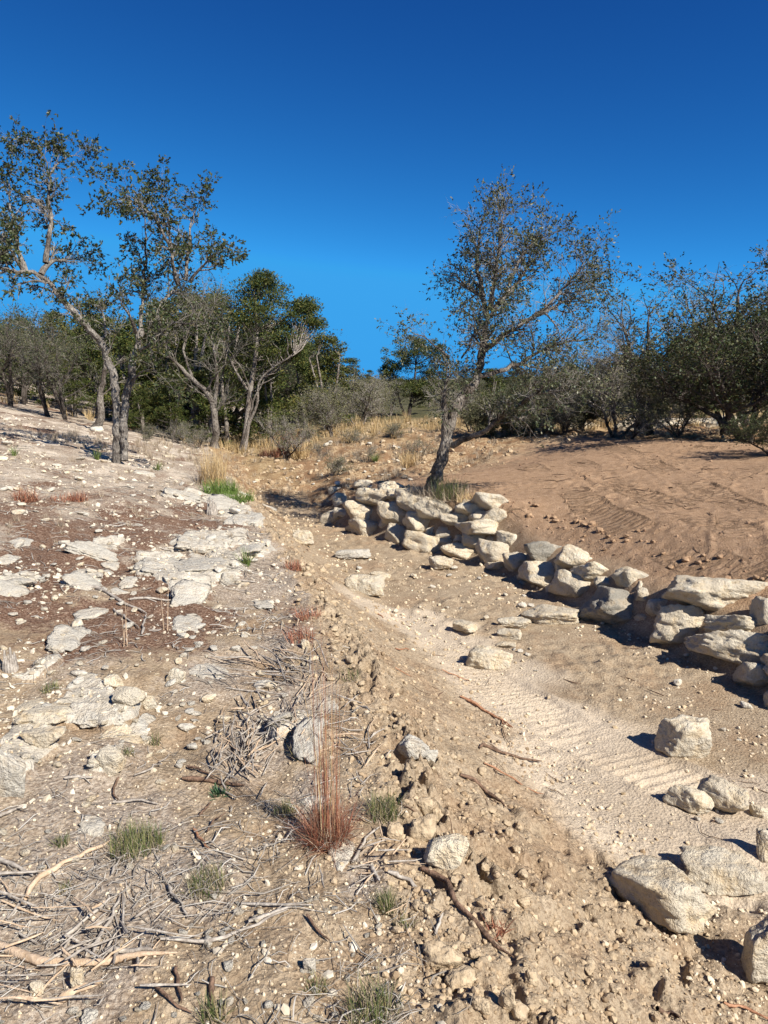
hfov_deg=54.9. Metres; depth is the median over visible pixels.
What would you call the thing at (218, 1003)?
limestone stone
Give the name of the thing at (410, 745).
boulder
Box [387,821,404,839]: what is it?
soil clod
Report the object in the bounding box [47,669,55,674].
limestone stone
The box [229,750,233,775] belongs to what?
dry stick
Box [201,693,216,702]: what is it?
limestone stone
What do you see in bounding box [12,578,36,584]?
limestone rock
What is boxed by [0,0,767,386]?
sky
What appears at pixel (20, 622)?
limestone stone
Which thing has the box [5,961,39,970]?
dry stick
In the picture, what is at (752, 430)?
shrub
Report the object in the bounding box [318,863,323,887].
dry stick
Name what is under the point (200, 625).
limestone stone
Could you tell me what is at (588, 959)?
soil clod
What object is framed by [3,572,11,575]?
limestone stone
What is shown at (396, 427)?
bare brush
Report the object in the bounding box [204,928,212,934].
limestone stone
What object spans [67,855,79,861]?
limestone stone
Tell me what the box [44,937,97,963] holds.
dry stick
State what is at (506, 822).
soil clod
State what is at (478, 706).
fallen branch
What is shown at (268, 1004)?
limestone stone
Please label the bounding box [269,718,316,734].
dry stick
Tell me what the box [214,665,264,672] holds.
dry stick
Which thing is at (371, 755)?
dry stick
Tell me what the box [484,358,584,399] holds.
live oak
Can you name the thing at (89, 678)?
limestone slab
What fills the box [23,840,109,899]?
fallen branch
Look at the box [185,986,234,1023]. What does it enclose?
grass tuft
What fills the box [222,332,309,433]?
juniper
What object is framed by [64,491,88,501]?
red grass
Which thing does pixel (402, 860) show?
dry stick
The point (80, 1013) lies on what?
limestone stone
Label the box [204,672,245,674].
dry stick
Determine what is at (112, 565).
limestone slab
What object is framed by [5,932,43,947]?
dry stick
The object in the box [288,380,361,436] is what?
bare brush
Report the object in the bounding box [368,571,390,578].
rock
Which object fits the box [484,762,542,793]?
stick
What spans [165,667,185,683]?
limestone rock
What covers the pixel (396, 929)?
soil clod
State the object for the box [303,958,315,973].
limestone rock
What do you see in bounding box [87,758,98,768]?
limestone rock
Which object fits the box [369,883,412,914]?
grass tuft
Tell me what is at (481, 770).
soil clod
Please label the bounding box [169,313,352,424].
live oak
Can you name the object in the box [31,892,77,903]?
dry stick
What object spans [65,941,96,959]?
dry stick
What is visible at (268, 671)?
dry stick
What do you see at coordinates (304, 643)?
limestone rock
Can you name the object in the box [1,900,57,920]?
dry stick
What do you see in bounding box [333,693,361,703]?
dry stick
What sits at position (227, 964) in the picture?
limestone stone
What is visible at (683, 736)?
boulder
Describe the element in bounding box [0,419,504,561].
sparse grass
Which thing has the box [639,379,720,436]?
bare brush
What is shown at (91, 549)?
limestone slab
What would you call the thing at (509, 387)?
live oak
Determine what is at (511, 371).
juniper
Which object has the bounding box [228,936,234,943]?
limestone stone
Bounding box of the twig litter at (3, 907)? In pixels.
[0,434,414,1023]
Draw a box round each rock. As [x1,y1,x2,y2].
[0,749,25,797]
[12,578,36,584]
[19,726,66,748]
[29,980,44,995]
[70,967,83,987]
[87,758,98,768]
[95,745,126,776]
[103,674,123,687]
[111,686,145,705]
[141,695,157,709]
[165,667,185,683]
[219,572,235,585]
[292,530,313,545]
[301,639,309,648]
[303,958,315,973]
[344,575,357,592]
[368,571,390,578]
[423,750,437,761]
[428,556,453,569]
[452,619,477,632]
[496,641,515,646]
[497,628,521,639]
[749,804,767,818]
[756,827,767,862]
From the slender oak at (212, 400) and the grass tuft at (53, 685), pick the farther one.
the slender oak at (212, 400)
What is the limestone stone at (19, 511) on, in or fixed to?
on the rocky ground at (100, 782)
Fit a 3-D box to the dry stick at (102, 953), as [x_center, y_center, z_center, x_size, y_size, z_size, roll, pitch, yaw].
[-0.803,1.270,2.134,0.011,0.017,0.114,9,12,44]
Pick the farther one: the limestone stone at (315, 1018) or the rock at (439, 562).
the rock at (439, 562)
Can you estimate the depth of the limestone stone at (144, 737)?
3.55 m
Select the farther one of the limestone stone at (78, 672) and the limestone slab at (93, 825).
the limestone stone at (78, 672)
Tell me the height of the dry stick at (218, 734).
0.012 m
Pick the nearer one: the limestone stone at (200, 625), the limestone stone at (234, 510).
the limestone stone at (200, 625)
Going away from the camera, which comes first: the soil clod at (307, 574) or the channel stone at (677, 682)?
the channel stone at (677, 682)
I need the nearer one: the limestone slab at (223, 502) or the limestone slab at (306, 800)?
the limestone slab at (306, 800)
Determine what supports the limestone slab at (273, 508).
on the channel bed
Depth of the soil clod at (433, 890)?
2.47 m
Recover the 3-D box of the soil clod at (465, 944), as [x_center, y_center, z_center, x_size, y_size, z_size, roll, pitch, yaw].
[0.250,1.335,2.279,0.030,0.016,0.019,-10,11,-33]
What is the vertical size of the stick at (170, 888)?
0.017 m
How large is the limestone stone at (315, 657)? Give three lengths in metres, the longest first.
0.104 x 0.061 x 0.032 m
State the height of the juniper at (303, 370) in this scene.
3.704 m
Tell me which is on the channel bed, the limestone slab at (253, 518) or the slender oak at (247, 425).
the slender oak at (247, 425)
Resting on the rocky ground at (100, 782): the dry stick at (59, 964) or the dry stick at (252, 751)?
the dry stick at (59, 964)
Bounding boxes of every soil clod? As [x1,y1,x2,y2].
[302,571,311,576]
[319,610,326,616]
[327,677,334,680]
[345,656,353,662]
[358,680,364,685]
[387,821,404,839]
[390,925,401,932]
[406,836,413,844]
[408,761,416,767]
[408,912,416,918]
[409,814,437,843]
[412,899,419,911]
[414,797,432,815]
[415,788,421,793]
[418,903,423,910]
[422,939,463,970]
[422,987,431,995]
[423,905,432,914]
[430,807,442,825]
[430,887,436,893]
[438,967,448,976]
[444,965,476,991]
[450,752,456,759]
[450,875,458,883]
[451,735,459,740]
[455,753,460,760]
[461,942,469,947]
[468,920,477,927]
[469,949,480,959]
[471,996,489,1014]
[476,984,483,996]
[478,767,486,774]
[480,808,487,815]
[480,911,490,921]
[481,862,488,870]
[486,875,493,882]
[487,806,495,813]
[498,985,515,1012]
[502,819,510,826]
[504,827,513,837]
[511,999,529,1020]
[512,845,520,852]
[517,896,529,907]
[518,868,527,878]
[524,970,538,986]
[537,994,548,1004]
[543,880,551,890]
[551,918,559,926]
[552,975,560,987]
[584,956,594,969]
[584,963,593,975]
[590,998,597,1008]
[608,951,617,960]
[609,983,620,992]
[620,1001,627,1010]
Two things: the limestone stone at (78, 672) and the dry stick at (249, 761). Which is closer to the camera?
the dry stick at (249, 761)
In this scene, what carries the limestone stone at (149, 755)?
on the rocky ground at (100, 782)
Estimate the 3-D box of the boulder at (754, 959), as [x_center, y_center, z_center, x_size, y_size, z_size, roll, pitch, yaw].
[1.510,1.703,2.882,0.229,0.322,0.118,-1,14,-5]
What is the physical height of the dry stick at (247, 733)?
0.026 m
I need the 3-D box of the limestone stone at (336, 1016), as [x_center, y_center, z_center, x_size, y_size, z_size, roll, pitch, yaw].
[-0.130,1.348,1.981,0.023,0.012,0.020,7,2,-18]
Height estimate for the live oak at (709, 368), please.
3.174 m
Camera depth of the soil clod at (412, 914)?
2.38 m
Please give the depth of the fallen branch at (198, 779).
3.19 m
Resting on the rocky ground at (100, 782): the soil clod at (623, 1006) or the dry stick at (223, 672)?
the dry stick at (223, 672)
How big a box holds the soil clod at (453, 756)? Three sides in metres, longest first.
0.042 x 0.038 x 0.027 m
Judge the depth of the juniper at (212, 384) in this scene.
33.02 m
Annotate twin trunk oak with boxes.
[0,110,250,462]
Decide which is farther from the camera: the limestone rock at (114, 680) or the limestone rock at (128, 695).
the limestone rock at (114, 680)
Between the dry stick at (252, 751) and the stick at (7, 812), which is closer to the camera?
the stick at (7, 812)
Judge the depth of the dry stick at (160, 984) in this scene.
2.01 m
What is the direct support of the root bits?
on the channel bed
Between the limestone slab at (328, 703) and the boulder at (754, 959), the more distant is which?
the limestone slab at (328, 703)
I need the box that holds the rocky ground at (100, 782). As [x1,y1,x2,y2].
[0,400,494,1023]
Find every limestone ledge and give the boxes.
[611,418,680,430]
[684,418,740,427]
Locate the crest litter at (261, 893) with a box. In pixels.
[91,517,472,1023]
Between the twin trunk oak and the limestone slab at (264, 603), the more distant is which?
the twin trunk oak
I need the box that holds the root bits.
[248,445,767,926]
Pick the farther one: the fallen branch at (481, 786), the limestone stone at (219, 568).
the limestone stone at (219, 568)
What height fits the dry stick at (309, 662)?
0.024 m
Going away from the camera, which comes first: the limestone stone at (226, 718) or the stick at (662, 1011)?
the stick at (662, 1011)
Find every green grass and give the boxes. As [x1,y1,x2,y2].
[197,477,246,494]
[220,488,257,502]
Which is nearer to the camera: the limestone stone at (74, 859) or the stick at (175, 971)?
the stick at (175, 971)
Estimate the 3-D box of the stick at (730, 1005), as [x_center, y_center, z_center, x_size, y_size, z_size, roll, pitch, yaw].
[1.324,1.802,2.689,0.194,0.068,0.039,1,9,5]
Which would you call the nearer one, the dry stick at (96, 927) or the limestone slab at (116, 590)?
the dry stick at (96, 927)
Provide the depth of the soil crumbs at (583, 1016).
2.68 m
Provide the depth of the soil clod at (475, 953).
2.23 m
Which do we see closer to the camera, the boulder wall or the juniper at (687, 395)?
the boulder wall
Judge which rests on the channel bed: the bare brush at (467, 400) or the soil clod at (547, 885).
the soil clod at (547, 885)
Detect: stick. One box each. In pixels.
[0,805,23,816]
[0,856,33,875]
[0,870,45,874]
[0,890,43,909]
[0,920,31,927]
[0,973,53,975]
[0,984,31,992]
[0,996,70,1001]
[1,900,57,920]
[5,896,23,919]
[5,914,64,920]
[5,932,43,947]
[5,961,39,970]
[10,893,34,896]
[13,915,34,938]
[18,931,38,943]
[18,994,62,1003]
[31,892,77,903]
[33,905,89,907]
[35,961,70,996]
[37,962,71,965]
[38,1011,60,1023]
[43,994,104,999]
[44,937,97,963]
[57,927,81,956]
[60,895,116,942]
[60,929,85,945]
[61,947,78,967]
[64,775,92,778]
[64,934,87,945]
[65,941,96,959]
[73,897,99,918]
[77,931,129,950]
[77,980,104,988]
[81,946,104,958]
[85,926,109,928]
[86,915,113,929]
[86,940,120,963]
[91,938,136,970]
[92,895,119,952]
[101,966,134,968]
[104,945,153,953]
[106,930,118,946]
[111,851,129,874]
[112,777,118,800]
[112,799,157,803]
[112,929,116,964]
[113,608,138,627]
[118,919,128,933]
[121,895,124,934]
[131,964,155,965]
[134,754,168,775]
[134,926,200,936]
[135,903,157,917]
[135,939,141,971]
[139,940,159,963]
[140,983,190,986]
[141,613,146,634]
[152,1002,158,1023]
[153,982,191,1012]
[160,909,287,943]
[167,885,188,917]
[173,965,182,1002]
[187,765,215,777]
[192,827,209,848]
[198,761,237,779]
[199,801,211,814]
[203,727,231,742]
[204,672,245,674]
[205,723,231,738]
[207,812,225,831]
[208,976,214,1006]
[209,654,241,663]
[210,746,214,763]
[211,665,236,681]
[213,785,237,797]
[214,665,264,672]
[216,656,255,658]
[218,743,223,761]
[226,687,275,691]
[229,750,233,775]
[231,707,252,709]
[231,714,234,737]
[231,751,255,775]
[232,658,278,666]
[234,673,277,678]
[235,579,256,581]
[240,749,259,771]
[241,902,313,905]
[243,640,260,659]
[246,717,248,745]
[246,738,282,750]
[247,738,260,755]
[248,906,291,922]
[249,700,275,713]
[255,692,294,700]
[255,727,275,734]
[257,689,279,693]
[259,645,282,659]
[259,729,293,750]
[261,670,295,672]
[262,747,276,775]
[263,655,295,668]
[263,673,297,680]
[263,713,279,726]
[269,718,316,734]
[272,673,314,683]
[276,658,284,678]
[280,649,313,656]
[283,656,315,661]
[284,625,321,643]
[293,615,305,638]
[300,711,347,716]
[306,913,330,940]
[308,649,310,673]
[316,640,328,667]
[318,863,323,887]
[329,733,362,735]
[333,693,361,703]
[351,826,379,862]
[353,864,370,867]
[364,744,381,766]
[367,726,369,748]
[369,865,379,880]
[378,849,406,851]
[387,858,421,861]
[388,870,431,894]
[392,838,406,854]
[395,862,425,865]
[434,913,442,935]
[473,704,510,726]
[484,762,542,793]
[497,721,510,749]
[655,1005,685,1023]
[723,1001,767,1019]
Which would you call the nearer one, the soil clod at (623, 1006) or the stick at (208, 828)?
the soil clod at (623, 1006)
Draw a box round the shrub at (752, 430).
[716,406,767,454]
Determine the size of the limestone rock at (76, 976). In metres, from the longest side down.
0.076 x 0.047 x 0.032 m
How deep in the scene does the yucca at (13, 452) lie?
11.37 m
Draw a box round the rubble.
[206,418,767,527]
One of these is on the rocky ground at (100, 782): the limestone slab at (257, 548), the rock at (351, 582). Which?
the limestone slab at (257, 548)
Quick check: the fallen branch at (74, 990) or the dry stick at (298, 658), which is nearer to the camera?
the fallen branch at (74, 990)
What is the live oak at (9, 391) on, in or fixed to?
on the rocky ground at (100, 782)
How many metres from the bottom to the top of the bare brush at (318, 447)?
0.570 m
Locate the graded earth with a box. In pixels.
[354,436,767,634]
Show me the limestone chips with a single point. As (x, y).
(284, 1009)
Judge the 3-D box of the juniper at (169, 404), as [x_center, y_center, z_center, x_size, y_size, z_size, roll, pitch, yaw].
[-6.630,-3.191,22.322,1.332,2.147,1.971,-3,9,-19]
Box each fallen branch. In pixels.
[0,940,177,967]
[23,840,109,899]
[57,979,102,1002]
[71,584,146,612]
[108,523,133,526]
[129,597,171,600]
[182,776,244,785]
[420,865,513,957]
[459,773,505,806]
[460,695,512,726]
[478,742,540,761]
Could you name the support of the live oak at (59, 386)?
on the rocky ground at (100, 782)
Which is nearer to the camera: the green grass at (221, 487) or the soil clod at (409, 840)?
the soil clod at (409, 840)
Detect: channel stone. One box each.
[517,602,526,607]
[673,679,681,685]
[714,817,723,823]
[739,701,752,708]
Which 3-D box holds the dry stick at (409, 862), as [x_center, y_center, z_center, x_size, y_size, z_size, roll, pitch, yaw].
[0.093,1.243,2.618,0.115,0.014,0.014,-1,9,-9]
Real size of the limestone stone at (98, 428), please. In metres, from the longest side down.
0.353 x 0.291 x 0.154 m
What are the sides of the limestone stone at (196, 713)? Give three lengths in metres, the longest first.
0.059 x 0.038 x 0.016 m
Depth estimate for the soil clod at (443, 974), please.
2.14 m
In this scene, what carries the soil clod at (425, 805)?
on the channel bed
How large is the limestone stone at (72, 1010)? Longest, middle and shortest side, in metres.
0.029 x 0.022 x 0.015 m
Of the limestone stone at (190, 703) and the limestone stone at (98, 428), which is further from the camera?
the limestone stone at (98, 428)
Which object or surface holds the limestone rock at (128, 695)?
on the rocky ground at (100, 782)
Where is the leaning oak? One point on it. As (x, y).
(481, 330)
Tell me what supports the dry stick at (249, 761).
on the rocky ground at (100, 782)
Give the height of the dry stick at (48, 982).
0.010 m
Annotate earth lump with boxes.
[588,521,595,525]
[682,556,689,561]
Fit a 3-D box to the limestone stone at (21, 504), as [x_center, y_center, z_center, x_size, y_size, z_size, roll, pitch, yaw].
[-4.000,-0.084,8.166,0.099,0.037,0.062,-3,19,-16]
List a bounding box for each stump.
[2,647,18,673]
[206,499,217,515]
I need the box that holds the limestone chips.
[0,413,445,1023]
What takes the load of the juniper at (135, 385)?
on the rocky ground at (100, 782)
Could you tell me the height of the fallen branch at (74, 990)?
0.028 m
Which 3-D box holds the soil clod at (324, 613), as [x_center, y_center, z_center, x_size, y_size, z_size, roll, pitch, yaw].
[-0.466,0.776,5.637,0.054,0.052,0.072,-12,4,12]
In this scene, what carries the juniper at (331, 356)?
on the eroded bank
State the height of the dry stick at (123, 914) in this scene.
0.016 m
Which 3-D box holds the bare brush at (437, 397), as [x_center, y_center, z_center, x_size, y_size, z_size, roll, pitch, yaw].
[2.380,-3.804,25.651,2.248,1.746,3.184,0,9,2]
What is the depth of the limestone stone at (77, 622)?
5.03 m
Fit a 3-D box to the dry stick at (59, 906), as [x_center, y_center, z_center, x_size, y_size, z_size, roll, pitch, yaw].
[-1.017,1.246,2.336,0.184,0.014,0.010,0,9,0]
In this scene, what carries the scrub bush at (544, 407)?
on the eroded bank
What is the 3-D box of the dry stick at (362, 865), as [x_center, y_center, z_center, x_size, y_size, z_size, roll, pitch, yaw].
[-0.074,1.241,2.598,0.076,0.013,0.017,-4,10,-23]
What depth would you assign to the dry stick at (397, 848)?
2.63 m
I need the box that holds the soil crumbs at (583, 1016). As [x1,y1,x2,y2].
[233,482,763,1023]
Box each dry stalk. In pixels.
[121,606,127,646]
[160,581,171,630]
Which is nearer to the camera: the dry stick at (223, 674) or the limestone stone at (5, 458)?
the dry stick at (223, 674)
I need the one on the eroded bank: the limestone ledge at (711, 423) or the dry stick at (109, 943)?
the limestone ledge at (711, 423)
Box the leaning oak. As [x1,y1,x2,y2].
[374,164,635,492]
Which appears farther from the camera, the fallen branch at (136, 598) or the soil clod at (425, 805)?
the fallen branch at (136, 598)
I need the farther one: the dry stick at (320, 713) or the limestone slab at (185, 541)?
the limestone slab at (185, 541)
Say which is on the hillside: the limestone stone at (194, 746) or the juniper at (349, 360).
the juniper at (349, 360)
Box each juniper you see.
[0,317,57,406]
[16,310,86,405]
[42,318,145,416]
[54,295,145,419]
[61,362,96,416]
[91,297,190,431]
[97,313,171,427]
[127,295,243,439]
[128,388,163,433]
[133,282,220,426]
[142,370,188,439]
[145,291,283,439]
[164,355,236,447]
[183,316,239,426]
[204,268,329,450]
[218,354,288,444]
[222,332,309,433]
[228,316,295,417]
[278,334,359,430]
[280,342,335,426]
[334,357,366,415]
[364,370,376,387]
[377,335,452,415]
[413,370,439,407]
[467,368,505,414]
[503,360,519,387]
[597,372,620,416]
[614,355,629,397]
[623,358,672,411]
[676,344,714,417]
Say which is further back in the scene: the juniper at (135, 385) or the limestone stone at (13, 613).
the juniper at (135, 385)
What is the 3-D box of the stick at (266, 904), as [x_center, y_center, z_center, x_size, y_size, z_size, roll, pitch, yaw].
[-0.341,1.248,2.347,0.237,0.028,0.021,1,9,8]
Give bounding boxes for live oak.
[0,301,62,406]
[0,303,86,416]
[0,313,69,404]
[0,319,80,395]
[0,332,17,380]
[16,328,108,419]
[23,308,182,410]
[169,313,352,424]
[222,317,350,415]
[223,308,342,354]
[231,351,353,423]
[441,359,500,403]
[473,367,513,390]
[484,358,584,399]
[490,378,531,400]
[551,347,632,428]
[580,272,750,435]
[612,295,767,441]
[621,244,767,425]
[647,311,767,434]
[708,276,767,375]
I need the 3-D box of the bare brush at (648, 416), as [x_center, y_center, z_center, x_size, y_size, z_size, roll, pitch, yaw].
[6.093,-2.563,17.297,2.568,2.018,2.738,-6,11,-33]
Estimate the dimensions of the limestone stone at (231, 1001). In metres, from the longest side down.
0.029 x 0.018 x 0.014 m
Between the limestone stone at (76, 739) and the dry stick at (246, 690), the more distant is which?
the dry stick at (246, 690)
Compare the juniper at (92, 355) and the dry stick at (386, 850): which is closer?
the dry stick at (386, 850)
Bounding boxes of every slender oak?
[67,309,154,427]
[140,263,283,448]
[146,352,190,407]
[196,313,252,442]
[201,303,263,450]
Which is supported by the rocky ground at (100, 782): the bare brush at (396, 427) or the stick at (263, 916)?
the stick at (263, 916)
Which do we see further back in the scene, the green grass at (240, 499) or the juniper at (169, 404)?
the juniper at (169, 404)
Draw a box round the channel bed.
[210,438,767,1023]
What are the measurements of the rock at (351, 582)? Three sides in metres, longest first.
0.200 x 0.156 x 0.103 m
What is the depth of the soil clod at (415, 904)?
2.40 m
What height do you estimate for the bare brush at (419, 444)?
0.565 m
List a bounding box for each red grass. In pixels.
[5,485,45,502]
[49,491,74,502]
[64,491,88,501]
[257,446,285,458]
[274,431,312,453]
[279,623,321,646]
[281,558,306,570]
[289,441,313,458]
[290,604,324,621]
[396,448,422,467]
[475,908,517,942]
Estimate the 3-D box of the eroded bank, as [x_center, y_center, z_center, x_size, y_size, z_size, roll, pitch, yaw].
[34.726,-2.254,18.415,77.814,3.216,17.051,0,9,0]
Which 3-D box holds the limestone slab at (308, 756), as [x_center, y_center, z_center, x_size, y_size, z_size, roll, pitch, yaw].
[-0.355,1.069,3.456,0.150,0.045,0.284,-6,34,2]
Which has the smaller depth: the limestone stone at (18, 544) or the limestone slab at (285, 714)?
the limestone slab at (285, 714)
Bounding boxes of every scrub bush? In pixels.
[459,395,515,438]
[484,388,543,435]
[500,387,580,431]
[555,380,622,428]
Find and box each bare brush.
[135,422,160,440]
[156,417,200,444]
[181,424,214,448]
[253,406,323,458]
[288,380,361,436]
[301,366,414,426]
[310,441,335,457]
[321,454,356,475]
[338,426,371,442]
[342,371,398,421]
[349,443,383,461]
[362,374,411,415]
[382,421,412,438]
[393,437,437,455]
[421,378,480,417]
[432,382,509,431]
[518,390,604,435]
[549,322,703,437]
[581,362,702,438]
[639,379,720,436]
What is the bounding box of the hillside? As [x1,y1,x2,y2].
[0,371,767,439]
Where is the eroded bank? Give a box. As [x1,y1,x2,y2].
[289,413,767,539]
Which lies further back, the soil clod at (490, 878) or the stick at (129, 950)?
the soil clod at (490, 878)
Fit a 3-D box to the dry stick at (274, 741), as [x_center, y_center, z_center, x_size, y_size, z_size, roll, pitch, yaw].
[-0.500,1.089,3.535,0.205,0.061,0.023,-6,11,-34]
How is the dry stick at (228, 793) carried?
on the rocky ground at (100, 782)
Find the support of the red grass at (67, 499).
on the rocky ground at (100, 782)
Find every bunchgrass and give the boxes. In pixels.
[187,444,244,486]
[259,604,377,869]
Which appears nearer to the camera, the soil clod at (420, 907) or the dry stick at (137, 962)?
the dry stick at (137, 962)
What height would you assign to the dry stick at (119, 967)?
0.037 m
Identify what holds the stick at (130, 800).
on the rocky ground at (100, 782)
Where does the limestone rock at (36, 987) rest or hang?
on the rocky ground at (100, 782)
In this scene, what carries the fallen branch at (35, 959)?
on the rocky ground at (100, 782)
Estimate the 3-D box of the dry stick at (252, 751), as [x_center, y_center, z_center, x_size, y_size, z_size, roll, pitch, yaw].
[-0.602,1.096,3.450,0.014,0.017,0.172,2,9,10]
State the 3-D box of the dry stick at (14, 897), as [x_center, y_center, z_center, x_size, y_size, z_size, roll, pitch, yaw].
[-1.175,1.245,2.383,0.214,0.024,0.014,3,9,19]
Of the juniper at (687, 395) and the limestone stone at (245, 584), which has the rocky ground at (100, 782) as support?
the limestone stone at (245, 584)
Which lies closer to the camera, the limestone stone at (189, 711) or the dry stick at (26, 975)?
the dry stick at (26, 975)
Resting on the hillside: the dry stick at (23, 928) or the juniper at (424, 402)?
the juniper at (424, 402)
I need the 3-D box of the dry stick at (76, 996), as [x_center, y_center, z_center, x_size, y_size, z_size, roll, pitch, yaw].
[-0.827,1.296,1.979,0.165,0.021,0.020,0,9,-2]
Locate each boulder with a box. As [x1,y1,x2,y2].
[334,549,370,558]
[350,574,384,595]
[397,734,429,759]
[423,833,468,869]
[466,645,512,669]
[497,616,531,628]
[520,604,579,624]
[609,855,717,934]
[654,714,711,757]
[662,784,713,813]
[679,845,767,896]
[697,774,748,812]
[741,915,767,983]
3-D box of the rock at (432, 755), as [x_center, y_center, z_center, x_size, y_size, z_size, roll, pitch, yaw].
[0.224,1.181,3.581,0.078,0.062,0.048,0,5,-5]
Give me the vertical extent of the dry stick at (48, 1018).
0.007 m
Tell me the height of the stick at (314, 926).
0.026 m
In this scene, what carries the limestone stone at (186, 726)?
on the rocky ground at (100, 782)
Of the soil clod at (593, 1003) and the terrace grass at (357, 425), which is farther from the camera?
the terrace grass at (357, 425)
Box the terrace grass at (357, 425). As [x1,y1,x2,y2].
[0,393,764,454]
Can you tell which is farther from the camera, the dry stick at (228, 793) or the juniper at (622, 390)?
the juniper at (622, 390)
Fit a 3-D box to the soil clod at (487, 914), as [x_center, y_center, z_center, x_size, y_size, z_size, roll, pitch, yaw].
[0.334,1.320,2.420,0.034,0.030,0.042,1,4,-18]
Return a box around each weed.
[405,478,432,495]
[417,472,474,501]
[451,490,483,503]
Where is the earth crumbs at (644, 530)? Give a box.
[364,436,767,597]
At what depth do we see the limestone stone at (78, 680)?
4.08 m
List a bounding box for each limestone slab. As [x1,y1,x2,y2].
[0,554,21,564]
[0,579,29,596]
[9,537,33,546]
[13,703,71,724]
[14,697,44,710]
[45,624,91,652]
[62,570,101,590]
[63,540,117,561]
[66,672,104,690]
[70,701,123,727]
[72,607,108,619]
[78,815,105,836]
[80,1007,97,1023]
[99,723,132,738]
[101,561,119,569]
[108,587,129,594]
[117,733,142,743]
[118,576,137,588]
[129,713,155,735]
[133,470,155,476]
[133,560,152,570]
[141,557,181,574]
[160,487,200,503]
[171,579,211,606]
[172,615,202,631]
[173,557,231,574]
[174,531,233,551]
[188,663,228,678]
[209,494,238,509]
[223,509,265,526]
[234,543,265,555]
[252,600,273,609]
[263,504,276,510]
[267,711,291,725]
[292,716,324,765]
[299,794,329,810]
[316,696,338,711]
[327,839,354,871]
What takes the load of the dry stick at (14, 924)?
on the rocky ground at (100, 782)
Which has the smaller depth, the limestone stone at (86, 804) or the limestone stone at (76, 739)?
the limestone stone at (86, 804)
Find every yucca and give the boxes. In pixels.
[8,446,19,455]
[152,461,163,470]
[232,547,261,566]
[369,452,382,461]
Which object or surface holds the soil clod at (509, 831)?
on the channel bed
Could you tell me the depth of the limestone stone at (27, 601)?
5.24 m
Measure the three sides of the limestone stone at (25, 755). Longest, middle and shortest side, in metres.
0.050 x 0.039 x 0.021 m
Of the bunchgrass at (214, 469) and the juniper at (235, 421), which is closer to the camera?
the bunchgrass at (214, 469)
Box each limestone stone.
[0,456,7,460]
[0,645,7,650]
[0,828,7,835]
[1,441,12,444]
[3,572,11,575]
[8,612,17,615]
[11,509,25,513]
[13,541,24,547]
[16,620,25,624]
[17,502,25,505]
[19,571,27,576]
[19,849,30,856]
[20,752,30,758]
[23,600,31,603]
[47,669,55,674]
[51,595,58,600]
[52,761,61,766]
[58,540,69,544]
[66,1006,78,1014]
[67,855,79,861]
[70,670,87,675]
[71,618,83,626]
[72,737,81,740]
[73,676,83,684]
[76,1011,82,1017]
[80,646,89,651]
[81,801,91,807]
[86,568,96,572]
[86,795,95,801]
[90,426,103,431]
[98,640,107,644]
[116,742,123,749]
[119,1015,126,1021]
[123,622,133,627]
[126,863,133,868]
[134,1007,141,1011]
[139,1002,150,1009]
[140,735,150,740]
[143,738,151,743]
[146,752,152,757]
[155,779,164,784]
[156,586,167,593]
[156,749,165,753]
[160,844,169,850]
[162,576,169,581]
[165,678,175,686]
[171,842,178,852]
[171,1011,176,1017]
[175,657,181,663]
[175,763,182,768]
[176,632,185,636]
[177,723,195,730]
[177,758,185,763]
[178,928,187,934]
[179,652,186,657]
[184,708,193,713]
[186,742,197,749]
[187,701,194,705]
[191,548,206,552]
[191,711,201,715]
[194,623,205,629]
[194,641,202,645]
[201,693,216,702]
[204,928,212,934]
[204,935,212,947]
[205,533,215,539]
[209,645,217,650]
[210,893,217,899]
[211,604,221,608]
[214,564,226,572]
[216,715,230,722]
[216,999,223,1008]
[223,960,232,968]
[224,996,233,1006]
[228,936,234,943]
[229,508,240,513]
[230,645,240,650]
[233,907,243,915]
[240,582,248,586]
[252,914,260,922]
[253,679,271,688]
[257,908,263,914]
[259,700,267,704]
[263,1000,273,1008]
[264,682,276,688]
[303,996,314,1006]
[306,656,318,660]
[312,1014,322,1020]
[331,1011,338,1018]
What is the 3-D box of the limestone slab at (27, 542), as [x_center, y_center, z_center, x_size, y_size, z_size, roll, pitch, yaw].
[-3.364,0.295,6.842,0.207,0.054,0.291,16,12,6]
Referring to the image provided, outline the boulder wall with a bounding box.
[319,479,767,707]
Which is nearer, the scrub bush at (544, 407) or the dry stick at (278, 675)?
the dry stick at (278, 675)
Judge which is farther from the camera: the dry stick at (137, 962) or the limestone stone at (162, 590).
the limestone stone at (162, 590)
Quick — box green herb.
[208,783,232,800]
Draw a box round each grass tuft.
[40,681,64,693]
[45,830,71,850]
[53,875,77,894]
[89,448,101,459]
[94,814,174,864]
[122,743,138,757]
[147,731,164,746]
[179,857,239,904]
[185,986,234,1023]
[266,798,298,818]
[286,744,306,763]
[297,969,333,999]
[328,964,417,1023]
[336,664,363,682]
[357,788,412,830]
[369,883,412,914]
[391,907,421,930]
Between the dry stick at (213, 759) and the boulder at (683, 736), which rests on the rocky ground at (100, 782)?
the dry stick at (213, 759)
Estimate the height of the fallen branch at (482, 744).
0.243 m
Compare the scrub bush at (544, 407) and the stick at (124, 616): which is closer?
the stick at (124, 616)
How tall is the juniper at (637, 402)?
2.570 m
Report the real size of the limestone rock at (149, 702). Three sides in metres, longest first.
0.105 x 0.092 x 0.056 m

